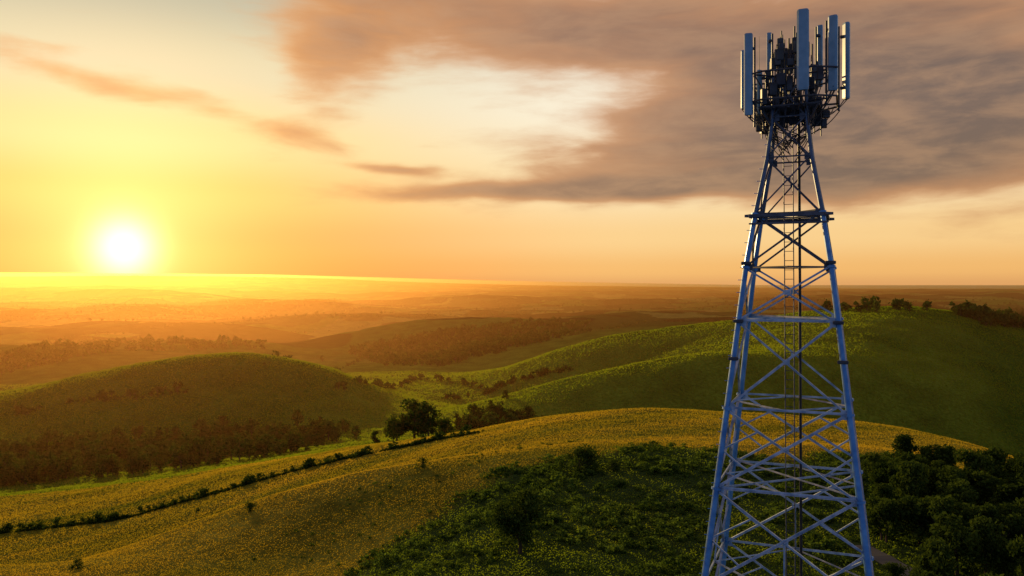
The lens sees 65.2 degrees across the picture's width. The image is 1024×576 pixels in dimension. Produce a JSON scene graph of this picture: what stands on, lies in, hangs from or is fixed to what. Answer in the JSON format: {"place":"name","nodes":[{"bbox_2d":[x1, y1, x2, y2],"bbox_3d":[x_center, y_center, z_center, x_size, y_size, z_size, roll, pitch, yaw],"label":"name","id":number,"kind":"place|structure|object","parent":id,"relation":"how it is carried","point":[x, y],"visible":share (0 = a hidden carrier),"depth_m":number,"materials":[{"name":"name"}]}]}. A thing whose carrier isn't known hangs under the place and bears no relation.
{"place":"outdoors","nodes":[
{"label":"outdoors","id":0,"kind":"place"},
{"bbox_2d":[0,276,1023,575],"bbox_3d":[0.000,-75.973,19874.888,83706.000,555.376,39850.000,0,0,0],"label":"rolling hills terrain","id":1,"kind":"structure","parent":0,"point":[178,294],"depth_m":771.18,"materials":[{"name":"green plant"}]},
{"bbox_2d":[69,558,82,568],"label":"bush","id":2,"kind":"object","parent":1,"relation":"on","point":[78,564],"visible":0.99,"depth_m":132.24,"materials":[{"name":"green plant"}]},
{"bbox_2d":[0,424,484,533],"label":"hedgerow","id":3,"kind":"object","parent":1,"relation":"on","point":[100,517],"visible":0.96,"depth_m":298.57,"materials":[{"name":"green plant"}]},
{"bbox_2d":[244,501,256,511],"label":"bush","id":4,"kind":"object","parent":1,"relation":"on","point":[250,506],"visible":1,"depth_m":164.42,"materials":[{"name":"green plant"}]},
{"bbox_2d":[0,400,542,485],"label":"valley woodland","id":5,"kind":"object","parent":1,"relation":"on","point":[25,461],"visible":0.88,"depth_m":589.26,"materials":[{"name":"green plant"}]},
{"bbox_2d":[4,311,717,414],"bbox_3d":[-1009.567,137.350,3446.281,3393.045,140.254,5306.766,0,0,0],"label":"hill hedgerow","id":6,"kind":"object","parent":1,"relation":"on","point":[101,395],"visible":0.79,"depth_m":1055.22,"materials":[{"name":"green plant"}]},
{"bbox_2d":[371,430,380,442],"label":"tree","id":7,"kind":"object","parent":1,"relation":"on","point":[374,438],"visible":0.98,"depth_m":419.31,"materials":[{"name":"green plant"}]},
{"bbox_2d":[384,413,409,440],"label":"tree","id":8,"kind":"object","parent":1,"relation":"on","point":[397,429],"visible":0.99,"depth_m":403.32,"materials":[{"name":"green plant"}]},
{"bbox_2d":[399,398,428,438],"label":"tree","id":9,"kind":"object","parent":1,"relation":"on","point":[412,411],"visible":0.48,"depth_m":409.67,"materials":[{"name":"green plant"}]},
{"bbox_2d":[415,457,427,467],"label":"bush","id":10,"kind":"object","parent":1,"relation":"on","point":[422,462],"visible":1,"depth_m":168.69,"materials":[{"name":"green plant"}]},
{"bbox_2d":[413,402,441,435],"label":"tree","id":11,"kind":"object","parent":1,"relation":"on","point":[428,424],"visible":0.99,"depth_m":398.93,"materials":[{"name":"green plant"}]},
{"bbox_2d":[438,417,454,433],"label":"tree","id":12,"kind":"object","parent":1,"relation":"on","point":[444,422],"visible":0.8,"depth_m":417.26,"materials":[{"name":"green plant"}]},
{"bbox_2d":[501,390,509,399],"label":"tree","id":13,"kind":"object","parent":1,"relation":"on","point":[506,395],"visible":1,"depth_m":739.82,"materials":[{"name":"green plant"}]},
{"bbox_2d":[0,407,1012,575],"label":"grass","id":14,"kind":"structure","parent":1,"relation":"on","point":[240,469],"depth_m":245.75,"materials":[{"name":"plant"}]},
{"bbox_2d":[0,295,1023,374],"bbox_3d":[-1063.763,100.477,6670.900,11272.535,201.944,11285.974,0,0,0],"label":"distant woodland","id":15,"kind":"object","parent":1,"relation":"on","point":[493,340],"visible":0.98,"depth_m":1910.85,"materials":[{"name":"green plant"}]},
{"bbox_2d":[484,488,551,553],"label":"tree","id":16,"kind":"object","parent":1,"relation":"on","point":[527,513],"visible":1,"depth_m":108.10,"materials":[{"name":"green plant"}]},
{"bbox_2d":[564,443,602,473],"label":"bush","id":17,"kind":"object","parent":1,"relation":"on","point":[587,454],"visible":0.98,"depth_m":153.88,"materials":[{"name":"green plant"}]},
{"bbox_2d":[604,458,622,471],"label":"bush","id":18,"kind":"object","parent":1,"relation":"on","point":[613,464],"visible":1,"depth_m":155.24,"materials":[{"name":"green plant"}]},
{"bbox_2d":[253,439,1018,575],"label":"shrubs","id":19,"kind":"object","parent":1,"relation":"on","point":[667,467],"visible":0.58,"depth_m":126.59,"materials":[{"name":"green plant"}]},
{"bbox_2d":[347,445,1021,575],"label":"scrub grass","id":20,"kind":"structure","parent":1,"relation":"on","point":[677,543],"depth_m":118.74,"materials":[{"name":"green plant"}]},
{"bbox_2d":[699,8,873,575],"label":"cell tower","id":21,"kind":"structure","parent":1,"relation":"on","point":[808,112],"depth_m":24.50,"materials":[{"name":"metal"}]},
{"bbox_2d":[860,434,1023,575],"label":"woodland","id":22,"kind":"object","parent":1,"relation":"on","point":[954,517],"visible":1,"depth_m":113.19,"materials":[{"name":"green plant"}]},
{"bbox_2d":[0,0,1023,288],"label":"sky","id":23,"kind":"structure","parent":0,"point":[507,142],"materials":[{"name":"orange"}]},
{"bbox_2d":[849,545,913,575],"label":"road","id":24,"kind":"structure","parent":0,"point":[880,557],"depth_m":105.59,"materials":[{"name":"grey asphalt"}]}
]}

